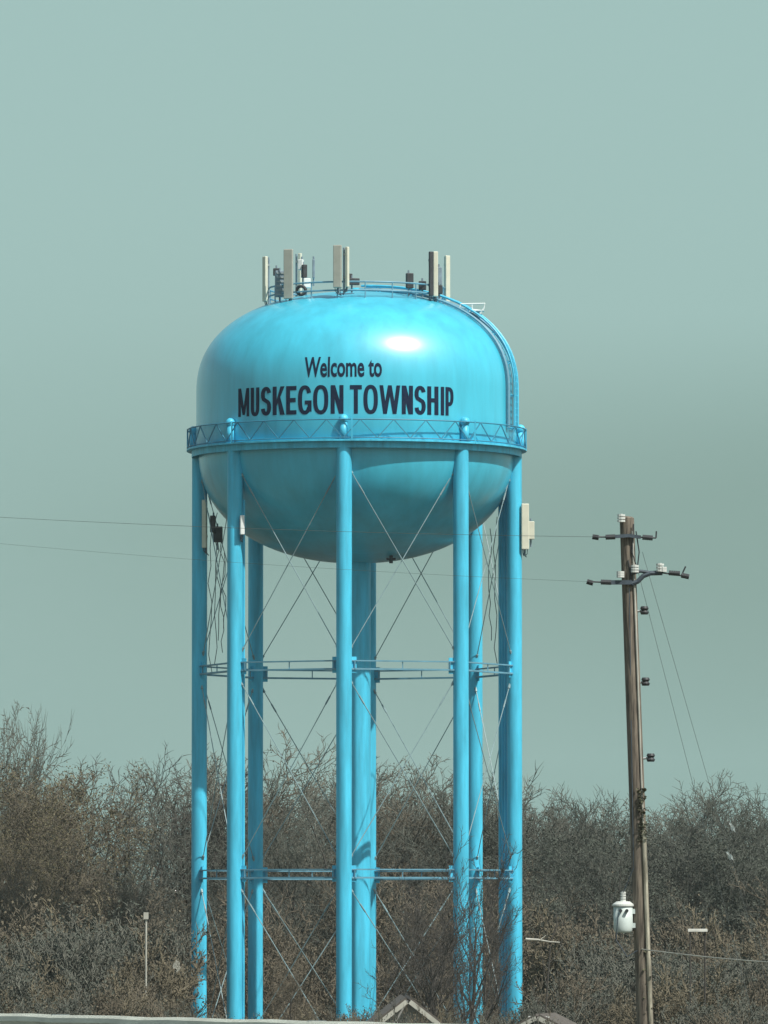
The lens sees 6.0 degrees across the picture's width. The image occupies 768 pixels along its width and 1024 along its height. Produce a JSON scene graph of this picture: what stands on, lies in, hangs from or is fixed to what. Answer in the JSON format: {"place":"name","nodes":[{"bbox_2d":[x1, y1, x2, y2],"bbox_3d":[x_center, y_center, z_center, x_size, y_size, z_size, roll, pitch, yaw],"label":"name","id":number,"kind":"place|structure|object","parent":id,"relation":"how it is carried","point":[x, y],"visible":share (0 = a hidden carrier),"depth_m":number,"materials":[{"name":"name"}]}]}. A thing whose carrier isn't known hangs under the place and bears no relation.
{"place":"outdoors","nodes":[
{"label":"outdoors","id":0,"kind":"place"},
{"bbox_2d":[0,0,767,921],"label":"sky","id":1,"kind":"structure","parent":0,"point":[592,174],"materials":[{"name":"teal"}]},
{"bbox_2d":[366,994,443,1023],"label":"gabled house","id":2,"kind":"structure","parent":0,"point":[413,1004],"depth_m":224.48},
{"bbox_2d":[517,1013,576,1023],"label":"garden shed","id":3,"kind":"structure","parent":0,"point":[562,1019],"depth_m":239.40,"materials":[{"name":"grey"}]},
{"bbox_3d":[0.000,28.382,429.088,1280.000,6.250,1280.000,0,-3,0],"label":"ground","id":4,"kind":"structure","parent":0,"visible":0},
{"bbox_2d":[0,888,68,977],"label":"shrub","id":5,"kind":"object","parent":4,"relation":"on","point":[39,925],"visible":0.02,"depth_m":333.75,"materials":[{"name":"grey plant"}]},
{"bbox_2d":[0,849,72,932],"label":"bare tree","id":6,"kind":"object","parent":4,"relation":"on","point":[5,896],"visible":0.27,"depth_m":360.45,"materials":[{"name":"brown plant"}]},
{"bbox_2d":[0,700,74,875],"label":"bare tree","id":7,"kind":"object","parent":4,"relation":"on","point":[34,764],"visible":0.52,"depth_m":385.94,"materials":[{"name":"brown plant"}]},
{"bbox_2d":[0,946,76,1012],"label":"shrub","id":8,"kind":"object","parent":4,"relation":"on","point":[20,990],"visible":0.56,"depth_m":292.83,"materials":[{"name":"grey plant"}]},
{"bbox_2d":[0,881,91,953],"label":"shrub","id":9,"kind":"object","parent":4,"relation":"on","point":[23,916],"visible":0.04,"depth_m":344.59,"materials":[{"name":"grey plant"}]},
{"bbox_2d":[9,940,83,1006],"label":"shrub","id":10,"kind":"object","parent":4,"relation":"on","point":[45,971],"visible":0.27,"depth_m":295.40,"materials":[{"name":"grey plant"}]},
{"bbox_2d":[6,980,95,1014],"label":"shrub","id":11,"kind":"object","parent":4,"relation":"on","point":[85,1009],"visible":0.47,"depth_m":270.88,"materials":[{"name":"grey plant"}]},
{"bbox_2d":[0,809,111,935],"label":"bare tree","id":12,"kind":"object","parent":4,"relation":"on","point":[42,868],"visible":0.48,"depth_m":367.42,"materials":[{"name":"plant"}]},
{"bbox_2d":[0,914,112,1005],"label":"shrub","id":13,"kind":"object","parent":4,"relation":"on","point":[51,949],"visible":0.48,"depth_m":312.80,"materials":[{"name":"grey plant"}]},
{"bbox_2d":[0,759,121,925],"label":"bare tree","id":14,"kind":"object","parent":4,"relation":"on","point":[79,783],"visible":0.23,"depth_m":376.09,"materials":[{"name":"plant"}]},
{"bbox_2d":[27,974,104,1011],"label":"shrub","id":15,"kind":"object","parent":4,"relation":"on","point":[52,994],"visible":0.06,"depth_m":281.89,"materials":[{"name":"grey plant"}]},
{"bbox_2d":[26,886,118,940],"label":"shrub","id":16,"kind":"object","parent":4,"relation":"on","point":[61,905],"visible":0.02,"depth_m":349.40,"materials":[{"name":"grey plant"}]},
{"bbox_2d":[7,901,144,983],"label":"shrub","id":17,"kind":"object","parent":4,"relation":"on","point":[50,930],"visible":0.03,"depth_m":325.08,"materials":[{"name":"grey plant"}]},
{"bbox_2d":[3,913,159,1009],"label":"shrub","id":18,"kind":"object","parent":4,"relation":"on","point":[94,965],"visible":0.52,"depth_m":313.18,"materials":[{"name":"brown plant"}]},
{"bbox_2d":[38,879,125,939],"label":"shrub","id":19,"kind":"object","parent":4,"relation":"on","point":[92,913],"visible":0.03,"depth_m":345.86,"materials":[{"name":"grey plant"}]},
{"bbox_2d":[0,752,165,933],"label":"bare tree","id":20,"kind":"object","parent":4,"relation":"on","point":[29,807],"visible":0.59,"depth_m":371.78,"materials":[{"name":"plant"}]},
{"bbox_2d":[54,975,145,1015],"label":"shrub","id":21,"kind":"object","parent":4,"relation":"on","point":[101,1009],"visible":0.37,"depth_m":276.03,"materials":[{"name":"brown plant"}]},
{"bbox_2d":[61,930,149,1005],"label":"shrub","id":22,"kind":"object","parent":4,"relation":"on","point":[124,976],"visible":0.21,"depth_m":314.05,"materials":[{"name":"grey plant"}]},
{"bbox_2d":[48,858,185,939],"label":"bare tree","id":23,"kind":"object","parent":4,"relation":"on","point":[125,898],"visible":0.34,"depth_m":364.25,"materials":[{"name":"brown plant"}]},
{"bbox_2d":[15,752,226,922],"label":"bare tree","id":24,"kind":"object","parent":4,"relation":"on","point":[112,779],"visible":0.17,"depth_m":393.22,"materials":[{"name":"brown plant"}]},
{"bbox_2d":[90,960,174,1016],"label":"shrub","id":25,"kind":"object","parent":4,"relation":"on","point":[127,989],"visible":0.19,"depth_m":283.35,"materials":[{"name":"brown plant"}]},
{"bbox_2d":[107,967,179,1014],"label":"shrub","id":26,"kind":"object","parent":4,"relation":"on","point":[146,987],"visible":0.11,"depth_m":292.58,"materials":[{"name":"brown plant"}]},
{"bbox_2d":[91,900,215,1006],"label":"shrub","id":27,"kind":"object","parent":4,"relation":"on","point":[132,948],"visible":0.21,"depth_m":335.73,"materials":[{"name":"brown plant"}]},
{"bbox_2d":[113,987,198,1016],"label":"shrub","id":28,"kind":"object","parent":4,"relation":"on","point":[153,1012],"visible":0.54,"depth_m":260.82,"materials":[{"name":"brown plant"}]},
{"bbox_2d":[67,761,245,952],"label":"bare tree","id":29,"kind":"object","parent":4,"relation":"on","point":[162,841],"visible":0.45,"depth_m":386.73,"materials":[{"name":"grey plant"}]},
{"bbox_2d":[115,921,210,1014],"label":"shrub","id":30,"kind":"object","parent":4,"relation":"on","point":[169,980],"visible":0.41,"depth_m":325.28,"materials":[{"name":"brown plant"}]},
{"bbox_2d":[119,897,214,1017],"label":"shrub","id":31,"kind":"object","parent":4,"relation":"on","point":[200,961],"visible":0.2,"depth_m":336.77,"materials":[{"name":"brown plant"}]},
{"bbox_2d":[74,842,273,965],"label":"bare tree","id":32,"kind":"object","parent":4,"relation":"on","point":[143,888],"visible":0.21,"depth_m":372.37,"materials":[{"name":"brown plant"}]},
{"bbox_2d":[79,742,304,982],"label":"bare tree","id":33,"kind":"object","parent":4,"relation":"on","point":[189,841],"visible":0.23,"depth_m":394.30,"materials":[{"name":"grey plant"}]},
{"bbox_2d":[93,751,304,937],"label":"bare tree","id":34,"kind":"object","parent":4,"relation":"on","point":[182,814],"visible":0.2,"depth_m":398.24,"materials":[{"name":"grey plant"}]},
{"bbox_2d":[88,762,335,993],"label":"bare tree","id":35,"kind":"object","parent":4,"relation":"on","point":[215,848],"visible":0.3,"depth_m":388.30,"materials":[{"name":"brown plant"}]},
{"bbox_2d":[106,750,324,950],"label":"bare tree","id":36,"kind":"object","parent":4,"relation":"on","point":[217,793],"visible":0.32,"depth_m":394.83,"materials":[{"name":"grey plant"}]},
{"bbox_2d":[0,1013,435,1023],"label":"guardrail","id":37,"kind":"object","parent":4,"relation":"on","point":[22,1018],"visible":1,"depth_m":53.85,"materials":[{"name":"metal"}]},
{"bbox_2d":[181,809,335,1011],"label":"bare tree","id":38,"kind":"object","parent":4,"relation":"on","point":[280,863],"visible":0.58,"depth_m":378.74,"materials":[{"name":"brown plant"}]},
{"bbox_2d":[159,726,403,959],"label":"bare tree","id":39,"kind":"object","parent":4,"relation":"on","point":[282,795],"visible":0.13,"depth_m":403.62,"materials":[{"name":"brown plant"}]},
{"bbox_2d":[255,954,318,1020],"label":"bare tree","id":40,"kind":"object","parent":4,"relation":"on","point":[295,1007],"visible":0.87,"depth_m":317.04,"materials":[{"name":"brown plant"}]},
{"bbox_2d":[187,281,526,1022],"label":"water tower","id":41,"kind":"structure","parent":4,"relation":"on","point":[377,423],"depth_m":341.55,"materials":[{"name":"blue metal"}]},
{"bbox_2d":[202,500,208,555],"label":"panel antenna","id":42,"kind":"object","parent":41,"relation":"attached to","point":[204,526],"visible":1,"depth_m":346.30,"materials":[{"name":"beige plastic"}]},
{"bbox_2d":[262,256,269,304],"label":"panel antenna","id":43,"kind":"object","parent":41,"relation":"attached to","point":[265,277],"visible":1,"depth_m":346.32,"materials":[{"name":"beige plastic"}]},
{"bbox_2d":[284,249,292,300],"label":"panel antenna","id":44,"kind":"object","parent":41,"relation":"attached to","point":[288,273],"visible":1,"depth_m":344.06,"materials":[{"name":"beige plastic"}]},
{"bbox_2d":[333,245,341,294],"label":"panel antenna","id":45,"kind":"object","parent":41,"relation":"attached to","point":[337,266],"visible":1,"depth_m":342.73,"materials":[{"name":"beige plastic"}]},
{"bbox_2d":[342,247,348,294],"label":"panel antenna","id":46,"kind":"object","parent":41,"relation":"attached to","point":[346,267],"visible":1,"depth_m":342.79,"materials":[{"name":"beige plastic"}]},
{"bbox_2d":[444,255,449,303],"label":"panel antenna","id":47,"kind":"object","parent":41,"relation":"attached to","point":[447,275],"visible":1,"depth_m":346.65,"materials":[{"name":"beige plastic"}]},
{"bbox_2d":[521,504,528,556],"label":"panel antenna","id":48,"kind":"object","parent":41,"relation":"attached to","point":[524,527],"visible":1,"depth_m":345.56,"materials":[{"name":"beige plastic"}]},
{"bbox_2d":[269,824,449,1004],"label":"bare tree","id":49,"kind":"object","parent":4,"relation":"on","point":[334,917],"visible":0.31,"depth_m":376.79,"materials":[{"name":"brown plant"}]},
{"bbox_2d":[271,766,449,970],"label":"bare tree","id":50,"kind":"object","parent":4,"relation":"on","point":[379,826],"visible":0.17,"depth_m":405.43,"materials":[{"name":"brown plant"}]},
{"bbox_2d":[0,853,767,1020],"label":"undergrowth","id":51,"kind":"object","parent":4,"relation":"on","point":[319,1003],"visible":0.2,"depth_m":372.77,"materials":[{"name":"beige plant"}]},
{"bbox_2d":[0,734,767,999],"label":"woods","id":52,"kind":"object","parent":4,"relation":"on","point":[312,800],"visible":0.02,"depth_m":448.35,"materials":[{"name":"brown plant"}]},
{"bbox_2d":[263,734,544,1006],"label":"bare tree","id":53,"kind":"object","parent":4,"relation":"on","point":[416,813],"visible":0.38,"depth_m":399.33,"materials":[{"name":"brown plant"}]},
{"bbox_2d":[314,767,535,999],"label":"bare tree","id":54,"kind":"object","parent":4,"relation":"on","point":[396,826],"visible":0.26,"depth_m":397.83,"materials":[{"name":"brown plant"}]},
{"bbox_2d":[354,898,506,1023],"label":"bare tree","id":55,"kind":"object","parent":4,"relation":"on","point":[432,995],"visible":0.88,"depth_m":320.71,"materials":[{"name":"brown plant"}]},
{"bbox_2d":[365,868,496,1023],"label":"bare tree","id":56,"kind":"object","parent":4,"relation":"on","point":[426,951],"visible":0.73,"depth_m":324.74,"materials":[{"name":"brown plant"}]},
{"bbox_2d":[376,771,539,946],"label":"bare tree","id":57,"kind":"object","parent":4,"relation":"on","point":[450,812],"visible":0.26,"depth_m":394.66,"materials":[{"name":"brown plant"}]},
{"bbox_2d":[413,825,524,1023],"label":"bare tree","id":58,"kind":"object","parent":4,"relation":"on","point":[498,880],"visible":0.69,"depth_m":329.72,"materials":[{"name":"brown plant"}]},
{"bbox_2d":[434,891,527,1023],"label":"bare tree","id":59,"kind":"object","parent":4,"relation":"on","point":[501,938],"visible":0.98,"depth_m":317.65,"materials":[{"name":"brown plant"}]},
{"bbox_2d":[383,767,617,974],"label":"bare tree","id":60,"kind":"object","parent":4,"relation":"on","point":[553,823],"visible":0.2,"depth_m":401.73,"materials":[{"name":"brown plant"}]},
{"bbox_2d":[387,781,615,922],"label":"bare tree","id":61,"kind":"object","parent":4,"relation":"on","point":[538,827],"visible":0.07,"depth_m":401.86,"materials":[{"name":"brown plant"}]},
{"bbox_2d":[436,795,628,945],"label":"dense tree","id":62,"kind":"object","parent":4,"relation":"on","point":[541,862],"visible":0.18,"depth_m":385.44,"materials":[{"name":"brown plant"}]},
{"bbox_2d":[475,983,598,1023],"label":"shrub","id":63,"kind":"object","parent":4,"relation":"on","point":[527,1007],"visible":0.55,"depth_m":272.78,"materials":[{"name":"brown plant"}]},
{"bbox_2d":[417,776,671,978],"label":"bare tree","id":64,"kind":"object","parent":4,"relation":"on","point":[490,820],"visible":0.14,"depth_m":393.70,"materials":[{"name":"brown plant"}]},
{"bbox_2d":[525,913,563,1012],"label":"dead sapling","id":65,"kind":"object","parent":4,"relation":"on","point":[549,961],"visible":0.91,"depth_m":261.52,"materials":[{"name":"brown plant"}]},
{"bbox_2d":[492,886,609,1009],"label":"shrub","id":66,"kind":"object","parent":4,"relation":"on","point":[536,963],"visible":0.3,"depth_m":353.05,"materials":[{"name":"brown plant"}]},
{"bbox_2d":[506,957,611,1023],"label":"shrub","id":67,"kind":"object","parent":4,"relation":"on","point":[561,988],"visible":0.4,"depth_m":284.67,"materials":[{"name":"brown plant"}]},
{"bbox_2d":[522,911,626,1006],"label":"shrub","id":68,"kind":"object","parent":4,"relation":"on","point":[564,916],"visible":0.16,"depth_m":354.43,"materials":[{"name":"brown plant"}]},
{"bbox_2d":[553,962,619,1018],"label":"shrub","id":69,"kind":"object","parent":4,"relation":"on","point":[581,979],"visible":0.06,"depth_m":302.06,"materials":[{"name":"brown plant"}]},
{"bbox_2d":[484,798,691,969],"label":"dense tree","id":70,"kind":"object","parent":4,"relation":"on","point":[598,847],"visible":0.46,"depth_m":381.04,"materials":[{"name":"brown plant"}]},
{"bbox_2d":[551,971,635,1023],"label":"shrub","id":71,"kind":"object","parent":4,"relation":"on","point":[597,997],"visible":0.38,"depth_m":294.01,"materials":[{"name":"brown plant"}]},
{"bbox_2d":[524,784,666,934],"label":"bare tree","id":72,"kind":"object","parent":4,"relation":"on","point":[583,821],"visible":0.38,"depth_m":398.40,"materials":[{"name":"brown plant"}]},
{"bbox_2d":[527,934,667,1000],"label":"shrub","id":73,"kind":"object","parent":4,"relation":"on","point":[587,964],"visible":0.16,"depth_m":312.60,"materials":[{"name":"brown plant"}]},
{"bbox_2d":[525,793,678,940],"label":"bare tree","id":74,"kind":"object","parent":4,"relation":"on","point":[580,844],"visible":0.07,"depth_m":404.18,"materials":[{"name":"brown plant"}]},
{"bbox_2d":[550,903,654,964],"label":"shrub","id":75,"kind":"object","parent":4,"relation":"on","point":[580,937],"visible":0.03,"depth_m":353.38,"materials":[{"name":"brown plant"}]},
{"bbox_2d":[538,922,679,997],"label":"shrub","id":76,"kind":"object","parent":4,"relation":"on","point":[586,947],"visible":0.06,"depth_m":341.10,"materials":[{"name":"brown plant"}]},
{"bbox_2d":[565,941,692,1008],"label":"shrub","id":77,"kind":"object","parent":4,"relation":"on","point":[628,967],"visible":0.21,"depth_m":306.80,"materials":[{"name":"brown plant"}]},
{"bbox_2d":[595,976,668,1023],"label":"shrub","id":78,"kind":"object","parent":4,"relation":"on","point":[619,1004],"visible":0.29,"depth_m":285.87,"materials":[{"name":"brown plant"}]},
{"bbox_2d":[591,929,684,973],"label":"shrub","id":79,"kind":"object","parent":4,"relation":"on","point":[632,946],"visible":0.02,"depth_m":328.74,"materials":[{"name":"brown plant"}]},
{"bbox_2d":[586,514,689,1023],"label":"utility pole","id":80,"kind":"object","parent":4,"relation":"on","point":[630,570],"visible":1,"depth_m":151.83,"materials":[{"name":"brown wood"}]},
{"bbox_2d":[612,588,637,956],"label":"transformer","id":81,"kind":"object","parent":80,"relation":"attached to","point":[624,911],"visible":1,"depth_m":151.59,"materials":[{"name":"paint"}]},
{"bbox_2d":[523,779,767,937],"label":"bare tree","id":82,"kind":"object","parent":4,"relation":"on","point":[677,821],"visible":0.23,"depth_m":393.42,"materials":[{"name":"brown plant"}]},
{"bbox_2d":[603,959,699,1023],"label":"shrub","id":83,"kind":"object","parent":4,"relation":"on","point":[657,1008],"visible":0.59,"depth_m":276.33,"materials":[{"name":"brown plant"}]},
{"bbox_2d":[591,935,739,979],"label":"shrub","id":84,"kind":"object","parent":4,"relation":"on","point":[670,960],"visible":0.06,"depth_m":312.57,"materials":[{"name":"brown plant"}]},
{"bbox_2d":[590,782,766,940],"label":"bare tree","id":85,"kind":"object","parent":4,"relation":"on","point":[687,825],"visible":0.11,"depth_m":397.87,"materials":[{"name":"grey plant"}]},
{"bbox_2d":[597,768,767,923],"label":"bare tree","id":86,"kind":"object","parent":4,"relation":"on","point":[705,806],"visible":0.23,"depth_m":398.32,"materials":[{"name":"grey plant"}]},
{"bbox_2d":[652,959,714,1023],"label":"shrub","id":87,"kind":"object","parent":4,"relation":"on","point":[673,990],"visible":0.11,"depth_m":296.07,"materials":[{"name":"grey plant"}]},
{"bbox_2d":[632,952,738,1014],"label":"shrub","id":88,"kind":"object","parent":4,"relation":"on","point":[675,973],"visible":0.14,"depth_m":299.23,"materials":[{"name":"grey plant"}]},
{"bbox_2d":[688,929,706,1005],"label":"sign post","id":89,"kind":"object","parent":4,"relation":"on","point":[697,930],"visible":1,"depth_m":261.56,"materials":[{"name":"white metal"}]},
{"bbox_2d":[650,900,745,969],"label":"shrub","id":90,"kind":"object","parent":4,"relation":"on","point":[680,926],"visible":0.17,"depth_m":354.85,"materials":[{"name":"grey plant"}]},
{"bbox_2d":[630,806,767,954],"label":"dense tree","id":91,"kind":"object","parent":4,"relation":"on","point":[705,859],"visible":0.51,"depth_m":382.79,"materials":[{"name":"brown plant"}]},
{"bbox_2d":[658,936,749,975],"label":"shrub","id":92,"kind":"object","parent":4,"relation":"on","point":[698,953],"visible":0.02,"depth_m":329.47,"materials":[{"name":"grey plant"}]},
{"bbox_2d":[648,783,767,940],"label":"bare tree","id":93,"kind":"object","parent":4,"relation":"on","point":[709,807],"visible":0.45,"depth_m":391.02,"materials":[{"name":"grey plant"}]},
{"bbox_2d":[663,894,752,965],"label":"shrub","id":94,"kind":"object","parent":4,"relation":"on","point":[719,938],"visible":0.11,"depth_m":354.50,"materials":[{"name":"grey plant"}]},
{"bbox_2d":[652,944,767,1023],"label":"shrub","id":95,"kind":"object","parent":4,"relation":"on","point":[725,977],"visible":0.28,"depth_m":300.06,"materials":[{"name":"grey plant"}]},
{"bbox_2d":[653,981,767,1023],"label":"shrub","id":96,"kind":"object","parent":4,"relation":"on","point":[705,1011],"visible":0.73,"depth_m":260.05,"materials":[{"name":"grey plant"}]},
{"bbox_2d":[663,950,762,1021],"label":"shrub","id":97,"kind":"object","parent":4,"relation":"on","point":[700,996],"visible":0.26,"depth_m":284.33,"materials":[{"name":"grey plant"}]},
{"bbox_2d":[665,812,767,952],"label":"dense tree","id":98,"kind":"object","parent":4,"relation":"on","point":[755,883],"visible":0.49,"depth_m":379.95,"materials":[{"name":"brown plant"}]},
{"bbox_2d":[684,999,762,1023],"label":"shrub","id":99,"kind":"object","parent":4,"relation":"on","point":[722,1018],"visible":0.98,"depth_m":256.47,"materials":[{"name":"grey plant"}]},
{"bbox_2d":[688,832,767,945],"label":"dense tree","id":100,"kind":"object","parent":4,"relation":"on","point":[763,911],"visible":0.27,"depth_m":384.62,"materials":[{"name":"brown plant"}]},
{"bbox_2d":[700,934,767,1000],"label":"shrub","id":101,"kind":"object","parent":4,"relation":"on","point":[759,966],"visible":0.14,"depth_m":320.09,"materials":[{"name":"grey plant"}]},
{"bbox_2d":[703,906,767,968],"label":"shrub","id":102,"kind":"object","parent":4,"relation":"on","point":[749,951],"visible":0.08,"depth_m":342.93,"materials":[{"name":"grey plant"}]},
{"bbox_2d":[713,959,767,1019],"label":"shrub","id":103,"kind":"object","parent":4,"relation":"on","point":[753,993],"visible":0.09,"depth_m":313.95,"materials":[{"name":"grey plant"}]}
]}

